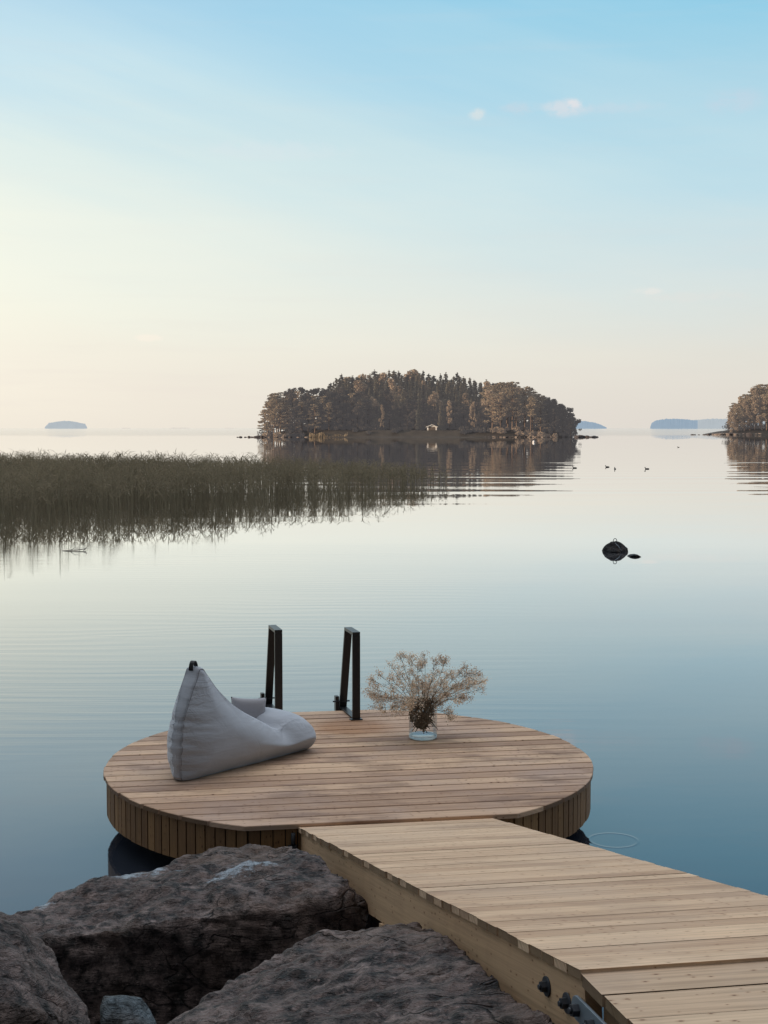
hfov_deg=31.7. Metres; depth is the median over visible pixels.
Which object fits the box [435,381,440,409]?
spruce tree
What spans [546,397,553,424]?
leafy tree
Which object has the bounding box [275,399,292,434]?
pine tree
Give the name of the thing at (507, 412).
pine tree
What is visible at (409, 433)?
island
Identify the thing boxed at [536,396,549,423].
pine tree
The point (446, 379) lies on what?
spruce tree
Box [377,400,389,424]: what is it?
leafy tree
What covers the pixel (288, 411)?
pine tree
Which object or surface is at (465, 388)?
spruce tree
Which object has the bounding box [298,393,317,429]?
leafy tree
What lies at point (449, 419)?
birch tree
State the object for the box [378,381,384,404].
spruce tree
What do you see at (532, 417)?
pine tree
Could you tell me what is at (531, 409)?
pine tree
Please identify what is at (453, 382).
spruce tree
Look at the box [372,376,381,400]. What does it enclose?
spruce tree
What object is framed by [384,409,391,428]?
spruce tree
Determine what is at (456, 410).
leafy tree
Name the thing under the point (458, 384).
spruce tree
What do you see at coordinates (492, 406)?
pine tree
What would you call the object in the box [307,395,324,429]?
pine tree
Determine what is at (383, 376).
birch tree
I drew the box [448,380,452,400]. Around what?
spruce tree
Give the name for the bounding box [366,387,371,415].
spruce tree
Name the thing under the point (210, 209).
sky
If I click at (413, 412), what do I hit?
leafy tree
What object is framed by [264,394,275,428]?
pine tree
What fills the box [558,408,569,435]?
leafy tree
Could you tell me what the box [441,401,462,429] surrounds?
leafy tree
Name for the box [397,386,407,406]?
birch tree
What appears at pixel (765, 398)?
pine tree
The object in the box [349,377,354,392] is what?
spruce tree
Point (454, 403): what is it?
leafy tree
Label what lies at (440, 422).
spruce tree
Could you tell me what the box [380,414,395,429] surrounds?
leafy tree
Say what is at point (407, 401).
leafy tree
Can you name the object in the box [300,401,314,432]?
leafy tree
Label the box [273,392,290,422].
pine tree
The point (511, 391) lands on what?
pine tree
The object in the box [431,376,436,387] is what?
spruce tree
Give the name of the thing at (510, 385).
pine tree
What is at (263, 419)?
pine tree
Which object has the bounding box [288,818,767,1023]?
gangway
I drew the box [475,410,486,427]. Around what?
leafy tree
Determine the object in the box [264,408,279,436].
pine tree
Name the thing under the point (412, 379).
spruce tree
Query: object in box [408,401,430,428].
leafy tree
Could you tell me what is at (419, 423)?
spruce tree
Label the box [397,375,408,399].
spruce tree
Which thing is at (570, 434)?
leafy tree
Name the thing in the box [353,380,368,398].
birch tree
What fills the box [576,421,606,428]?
island
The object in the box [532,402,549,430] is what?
tree
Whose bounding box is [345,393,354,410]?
pine tree
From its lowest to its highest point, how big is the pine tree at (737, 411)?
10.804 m
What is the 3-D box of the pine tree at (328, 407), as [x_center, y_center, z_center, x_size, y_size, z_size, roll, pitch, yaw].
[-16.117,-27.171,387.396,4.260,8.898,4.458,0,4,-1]
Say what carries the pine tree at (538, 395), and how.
on the island at (409, 433)
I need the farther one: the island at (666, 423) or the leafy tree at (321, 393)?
the island at (666, 423)
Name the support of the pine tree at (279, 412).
on the island at (409, 433)
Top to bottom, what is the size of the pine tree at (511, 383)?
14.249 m
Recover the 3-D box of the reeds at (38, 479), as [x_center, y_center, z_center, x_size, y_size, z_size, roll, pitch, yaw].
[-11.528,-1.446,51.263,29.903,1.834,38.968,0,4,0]
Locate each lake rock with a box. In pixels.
[602,538,627,552]
[627,554,640,556]
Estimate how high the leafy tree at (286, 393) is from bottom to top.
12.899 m
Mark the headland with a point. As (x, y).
(757, 431)
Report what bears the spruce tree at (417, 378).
on the island at (409, 433)
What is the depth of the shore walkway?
3.67 m
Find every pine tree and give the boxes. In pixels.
[257,399,275,430]
[257,409,266,432]
[260,403,272,430]
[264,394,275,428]
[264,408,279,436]
[265,398,284,431]
[271,392,283,431]
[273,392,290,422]
[274,403,290,432]
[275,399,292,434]
[279,405,294,430]
[293,390,306,424]
[295,402,307,432]
[306,404,321,432]
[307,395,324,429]
[313,396,327,423]
[321,402,333,429]
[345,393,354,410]
[353,399,368,420]
[477,389,489,409]
[483,393,500,427]
[485,387,501,421]
[491,392,506,426]
[495,388,513,424]
[496,382,506,422]
[501,397,515,427]
[503,387,524,431]
[505,384,515,422]
[507,381,520,395]
[509,392,521,427]
[509,394,524,427]
[517,390,534,429]
[518,386,534,422]
[518,398,529,430]
[523,396,536,430]
[527,403,539,429]
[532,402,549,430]
[535,394,545,408]
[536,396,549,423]
[731,407,742,431]
[735,394,751,423]
[743,398,759,429]
[748,384,765,422]
[756,387,766,424]
[759,394,767,429]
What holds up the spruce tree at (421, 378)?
on the island at (409, 433)
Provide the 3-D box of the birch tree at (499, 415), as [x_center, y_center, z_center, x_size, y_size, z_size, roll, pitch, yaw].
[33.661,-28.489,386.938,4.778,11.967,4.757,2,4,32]
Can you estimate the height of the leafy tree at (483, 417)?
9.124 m
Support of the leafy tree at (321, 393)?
on the island at (409, 433)
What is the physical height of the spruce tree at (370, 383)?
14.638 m
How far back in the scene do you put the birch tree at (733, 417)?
525.00 m
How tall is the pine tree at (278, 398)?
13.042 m
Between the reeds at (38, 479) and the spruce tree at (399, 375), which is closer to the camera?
the reeds at (38, 479)
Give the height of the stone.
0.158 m
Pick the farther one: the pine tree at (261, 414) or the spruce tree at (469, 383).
the spruce tree at (469, 383)
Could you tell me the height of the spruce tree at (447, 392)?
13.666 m
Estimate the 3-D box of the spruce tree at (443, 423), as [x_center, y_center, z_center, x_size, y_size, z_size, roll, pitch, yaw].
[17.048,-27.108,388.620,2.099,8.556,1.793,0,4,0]
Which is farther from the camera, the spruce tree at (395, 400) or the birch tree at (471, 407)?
the spruce tree at (395, 400)
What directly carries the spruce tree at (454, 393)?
on the island at (409, 433)
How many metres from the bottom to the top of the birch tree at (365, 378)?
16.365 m
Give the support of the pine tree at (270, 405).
on the island at (409, 433)
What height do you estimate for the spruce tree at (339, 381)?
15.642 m
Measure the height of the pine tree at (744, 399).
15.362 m
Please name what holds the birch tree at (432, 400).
on the island at (409, 433)
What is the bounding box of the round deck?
[103,710,592,857]
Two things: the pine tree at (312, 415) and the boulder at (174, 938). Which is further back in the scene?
the pine tree at (312, 415)
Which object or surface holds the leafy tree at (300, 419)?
on the island at (409, 433)
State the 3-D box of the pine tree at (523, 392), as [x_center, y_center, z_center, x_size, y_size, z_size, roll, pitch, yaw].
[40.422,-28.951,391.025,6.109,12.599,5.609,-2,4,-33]
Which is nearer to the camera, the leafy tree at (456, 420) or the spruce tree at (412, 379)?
the leafy tree at (456, 420)
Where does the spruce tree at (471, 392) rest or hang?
on the island at (409, 433)
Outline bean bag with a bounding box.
[167,660,315,780]
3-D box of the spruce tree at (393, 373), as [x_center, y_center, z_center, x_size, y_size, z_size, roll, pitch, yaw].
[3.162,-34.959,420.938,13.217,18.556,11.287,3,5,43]
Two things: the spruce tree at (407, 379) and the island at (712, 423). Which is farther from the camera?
the island at (712, 423)
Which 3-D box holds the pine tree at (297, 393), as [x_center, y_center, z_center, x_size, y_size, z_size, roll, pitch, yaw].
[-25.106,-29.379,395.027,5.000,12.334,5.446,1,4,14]
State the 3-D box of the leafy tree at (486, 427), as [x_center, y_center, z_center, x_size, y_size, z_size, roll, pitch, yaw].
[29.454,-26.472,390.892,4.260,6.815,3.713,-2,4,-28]
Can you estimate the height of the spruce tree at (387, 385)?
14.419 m
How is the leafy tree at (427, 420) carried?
on the island at (409, 433)
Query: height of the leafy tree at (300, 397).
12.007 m
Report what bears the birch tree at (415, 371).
on the island at (409, 433)
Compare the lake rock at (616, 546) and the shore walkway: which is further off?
the lake rock at (616, 546)
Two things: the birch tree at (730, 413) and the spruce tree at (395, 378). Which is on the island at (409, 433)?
the spruce tree at (395, 378)
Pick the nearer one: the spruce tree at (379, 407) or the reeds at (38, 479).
the reeds at (38, 479)
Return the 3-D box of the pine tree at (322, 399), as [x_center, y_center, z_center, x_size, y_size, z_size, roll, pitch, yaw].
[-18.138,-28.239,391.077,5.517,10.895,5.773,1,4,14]
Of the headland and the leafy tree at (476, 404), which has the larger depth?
the headland
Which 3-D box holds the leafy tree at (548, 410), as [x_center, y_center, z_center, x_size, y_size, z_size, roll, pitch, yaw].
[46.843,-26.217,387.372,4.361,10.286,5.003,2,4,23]
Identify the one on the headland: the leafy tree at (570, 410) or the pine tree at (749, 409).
the pine tree at (749, 409)
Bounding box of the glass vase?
[409,697,436,740]
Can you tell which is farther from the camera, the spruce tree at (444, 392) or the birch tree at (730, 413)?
the birch tree at (730, 413)
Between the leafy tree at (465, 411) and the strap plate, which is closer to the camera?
the strap plate
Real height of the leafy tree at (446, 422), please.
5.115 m
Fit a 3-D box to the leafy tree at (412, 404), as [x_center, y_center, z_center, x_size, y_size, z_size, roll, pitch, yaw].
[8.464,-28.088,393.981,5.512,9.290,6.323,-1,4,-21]
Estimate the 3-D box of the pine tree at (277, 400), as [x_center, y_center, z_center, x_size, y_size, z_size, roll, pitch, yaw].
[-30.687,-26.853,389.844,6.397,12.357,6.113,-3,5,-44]
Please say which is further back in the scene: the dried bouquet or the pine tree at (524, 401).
the pine tree at (524, 401)
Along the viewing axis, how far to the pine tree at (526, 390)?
395.44 m
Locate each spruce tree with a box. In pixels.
[336,378,341,390]
[344,377,350,390]
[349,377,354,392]
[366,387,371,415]
[367,377,373,395]
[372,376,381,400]
[373,379,378,403]
[377,390,382,411]
[377,402,385,424]
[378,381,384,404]
[383,379,389,396]
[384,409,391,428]
[390,371,398,389]
[392,373,397,395]
[393,395,398,423]
[395,391,404,422]
[396,371,403,390]
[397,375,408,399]
[405,375,409,393]
[408,372,414,395]
[413,374,419,391]
[415,387,423,429]
[418,374,424,389]
[421,384,425,410]
[422,390,430,416]
[425,382,433,408]
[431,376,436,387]
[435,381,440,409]
[437,402,442,429]
[441,372,448,395]
[441,380,445,398]
[441,403,446,429]
[442,384,445,401]
[443,383,449,406]
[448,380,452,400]
[451,386,458,419]
[452,376,457,398]
[456,375,461,397]
[459,384,469,407]
[467,377,472,393]
[469,388,474,400]
[473,381,478,400]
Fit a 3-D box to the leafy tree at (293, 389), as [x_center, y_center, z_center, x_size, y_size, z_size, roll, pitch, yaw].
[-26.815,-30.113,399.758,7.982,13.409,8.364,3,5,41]
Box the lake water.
[0,428,767,1020]
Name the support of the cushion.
on the bean bag
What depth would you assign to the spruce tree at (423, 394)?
404.81 m
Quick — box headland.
[706,428,767,434]
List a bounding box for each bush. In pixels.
[274,432,281,436]
[366,423,381,429]
[501,421,517,429]
[511,426,520,431]
[519,423,533,429]
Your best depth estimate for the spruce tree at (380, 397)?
397.91 m
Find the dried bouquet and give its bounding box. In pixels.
[361,649,491,733]
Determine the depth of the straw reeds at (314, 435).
383.08 m
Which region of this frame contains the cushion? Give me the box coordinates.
[231,697,265,717]
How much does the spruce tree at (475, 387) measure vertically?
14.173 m
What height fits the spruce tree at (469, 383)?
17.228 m
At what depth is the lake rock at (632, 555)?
27.30 m
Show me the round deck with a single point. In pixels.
(374, 767)
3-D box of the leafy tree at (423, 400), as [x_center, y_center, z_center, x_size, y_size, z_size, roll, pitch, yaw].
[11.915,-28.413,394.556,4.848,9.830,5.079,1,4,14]
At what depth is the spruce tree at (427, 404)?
399.55 m
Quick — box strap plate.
[567,995,605,1023]
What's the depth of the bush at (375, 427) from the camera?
388.82 m
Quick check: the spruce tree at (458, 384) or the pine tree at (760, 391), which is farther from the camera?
the pine tree at (760, 391)
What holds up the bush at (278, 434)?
on the island at (409, 433)
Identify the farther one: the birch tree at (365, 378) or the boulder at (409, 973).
the birch tree at (365, 378)
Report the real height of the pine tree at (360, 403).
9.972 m
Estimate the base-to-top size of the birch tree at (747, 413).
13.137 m
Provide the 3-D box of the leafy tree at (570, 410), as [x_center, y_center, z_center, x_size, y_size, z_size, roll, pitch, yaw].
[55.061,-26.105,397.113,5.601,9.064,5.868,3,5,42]
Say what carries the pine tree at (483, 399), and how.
on the island at (409, 433)
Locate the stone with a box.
[100,995,155,1023]
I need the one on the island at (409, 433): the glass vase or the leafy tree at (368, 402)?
the leafy tree at (368, 402)
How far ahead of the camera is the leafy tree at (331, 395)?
388.82 m
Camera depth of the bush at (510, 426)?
390.92 m
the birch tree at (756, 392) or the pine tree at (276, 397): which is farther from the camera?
the birch tree at (756, 392)
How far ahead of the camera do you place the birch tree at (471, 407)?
388.40 m
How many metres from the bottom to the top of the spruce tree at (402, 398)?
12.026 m
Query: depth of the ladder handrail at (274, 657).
10.31 m
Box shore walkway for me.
[581,961,767,1023]
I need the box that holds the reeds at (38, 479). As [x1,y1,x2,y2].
[0,448,455,524]
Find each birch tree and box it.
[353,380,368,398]
[360,374,373,388]
[368,396,378,420]
[377,372,387,394]
[379,404,384,426]
[387,378,400,412]
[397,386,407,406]
[403,369,419,387]
[421,380,428,395]
[427,391,442,417]
[446,400,452,423]
[460,393,469,412]
[468,401,476,426]
[479,381,490,394]
[481,390,496,427]
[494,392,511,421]
[727,408,736,428]
[727,413,738,432]
[740,400,750,430]
[747,395,760,429]
[752,389,760,424]
[758,394,767,423]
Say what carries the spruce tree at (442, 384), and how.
on the island at (409, 433)
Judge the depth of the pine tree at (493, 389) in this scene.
396.09 m
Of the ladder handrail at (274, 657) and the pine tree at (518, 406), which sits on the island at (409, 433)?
the pine tree at (518, 406)
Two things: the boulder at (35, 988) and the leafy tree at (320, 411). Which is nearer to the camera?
the boulder at (35, 988)
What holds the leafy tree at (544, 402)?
on the island at (409, 433)
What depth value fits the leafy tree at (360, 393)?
400.45 m
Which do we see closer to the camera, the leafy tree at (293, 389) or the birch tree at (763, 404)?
the leafy tree at (293, 389)
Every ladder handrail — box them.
[260,625,282,709]
[333,627,362,720]
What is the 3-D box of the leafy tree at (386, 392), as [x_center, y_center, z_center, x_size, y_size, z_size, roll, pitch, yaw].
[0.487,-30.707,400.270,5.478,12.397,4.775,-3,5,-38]
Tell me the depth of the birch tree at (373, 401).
396.74 m
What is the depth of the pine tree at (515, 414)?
391.06 m
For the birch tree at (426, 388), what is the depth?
409.81 m
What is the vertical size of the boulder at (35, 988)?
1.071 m
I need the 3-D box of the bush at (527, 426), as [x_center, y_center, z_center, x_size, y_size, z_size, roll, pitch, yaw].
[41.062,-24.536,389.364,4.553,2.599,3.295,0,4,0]
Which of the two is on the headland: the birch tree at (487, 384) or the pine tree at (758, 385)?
the pine tree at (758, 385)
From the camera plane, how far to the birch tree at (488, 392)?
391.24 m
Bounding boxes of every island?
[45,421,86,428]
[271,423,572,436]
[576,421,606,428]
[650,418,697,428]
[693,418,764,428]
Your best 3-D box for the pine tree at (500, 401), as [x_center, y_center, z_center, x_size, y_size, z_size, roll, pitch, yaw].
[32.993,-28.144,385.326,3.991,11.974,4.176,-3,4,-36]
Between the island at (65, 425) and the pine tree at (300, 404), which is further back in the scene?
the island at (65, 425)
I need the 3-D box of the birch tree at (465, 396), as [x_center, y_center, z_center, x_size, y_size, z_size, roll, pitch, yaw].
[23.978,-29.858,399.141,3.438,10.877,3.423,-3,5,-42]
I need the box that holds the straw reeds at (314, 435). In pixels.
[309,432,346,436]
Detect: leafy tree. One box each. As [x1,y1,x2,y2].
[278,393,302,432]
[280,390,303,424]
[282,388,296,420]
[286,406,304,435]
[293,394,307,430]
[297,387,305,395]
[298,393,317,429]
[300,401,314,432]
[308,388,325,423]
[316,404,326,429]
[317,391,327,420]
[321,392,344,429]
[351,404,363,429]
[355,400,378,427]
[356,391,364,401]
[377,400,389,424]
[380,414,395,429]
[382,388,393,411]
[399,403,411,428]
[400,399,413,427]
[403,400,415,426]
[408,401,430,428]
[408,409,420,429]
[420,398,430,427]
[421,416,430,429]
[430,410,441,428]
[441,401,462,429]
[444,414,451,428]
[446,402,455,426]
[451,408,462,428]
[453,417,459,429]
[454,403,470,428]
[462,406,479,428]
[464,417,472,428]
[469,402,482,425]
[475,400,493,426]
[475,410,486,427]
[481,409,491,429]
[537,401,551,431]
[541,403,553,433]
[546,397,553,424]
[551,404,560,433]
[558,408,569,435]
[564,408,581,434]
[566,418,575,436]
[568,417,576,436]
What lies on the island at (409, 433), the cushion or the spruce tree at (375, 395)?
the spruce tree at (375, 395)
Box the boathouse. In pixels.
[426,424,436,429]
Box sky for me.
[0,0,767,427]
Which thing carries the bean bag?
on the round deck
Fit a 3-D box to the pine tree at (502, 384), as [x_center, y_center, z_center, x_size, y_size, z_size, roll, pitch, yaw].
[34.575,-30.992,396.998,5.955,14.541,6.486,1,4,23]
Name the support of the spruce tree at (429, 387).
on the island at (409, 433)
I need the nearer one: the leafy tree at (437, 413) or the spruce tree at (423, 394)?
the leafy tree at (437, 413)
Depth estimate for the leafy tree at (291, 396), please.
390.45 m
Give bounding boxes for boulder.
[0,912,89,1023]
[11,844,368,1023]
[167,922,554,1023]
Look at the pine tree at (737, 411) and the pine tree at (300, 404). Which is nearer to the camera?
the pine tree at (300, 404)
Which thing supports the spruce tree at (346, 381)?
on the island at (409, 433)
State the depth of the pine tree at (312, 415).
386.05 m
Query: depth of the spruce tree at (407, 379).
416.92 m
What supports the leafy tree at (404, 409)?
on the island at (409, 433)
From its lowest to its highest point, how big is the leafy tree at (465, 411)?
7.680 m
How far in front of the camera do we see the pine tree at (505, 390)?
390.09 m
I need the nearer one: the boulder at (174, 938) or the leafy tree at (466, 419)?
the boulder at (174, 938)
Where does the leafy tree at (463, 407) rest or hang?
on the island at (409, 433)
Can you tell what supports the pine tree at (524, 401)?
on the island at (409, 433)
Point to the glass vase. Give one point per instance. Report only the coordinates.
(421, 736)
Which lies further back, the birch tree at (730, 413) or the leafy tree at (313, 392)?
the birch tree at (730, 413)
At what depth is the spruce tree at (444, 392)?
407.55 m
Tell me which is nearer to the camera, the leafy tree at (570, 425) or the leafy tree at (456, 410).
the leafy tree at (570, 425)
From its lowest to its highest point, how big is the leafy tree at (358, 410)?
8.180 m
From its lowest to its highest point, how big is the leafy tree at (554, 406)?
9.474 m
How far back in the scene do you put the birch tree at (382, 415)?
388.23 m
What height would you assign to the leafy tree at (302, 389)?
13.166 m
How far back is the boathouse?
386.85 m
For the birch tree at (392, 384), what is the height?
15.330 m
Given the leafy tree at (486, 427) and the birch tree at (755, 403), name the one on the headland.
the birch tree at (755, 403)
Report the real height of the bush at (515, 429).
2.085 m
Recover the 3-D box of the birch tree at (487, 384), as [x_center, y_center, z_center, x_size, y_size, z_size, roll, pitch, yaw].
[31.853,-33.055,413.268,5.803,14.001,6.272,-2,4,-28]
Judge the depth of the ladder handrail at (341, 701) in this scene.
10.32 m

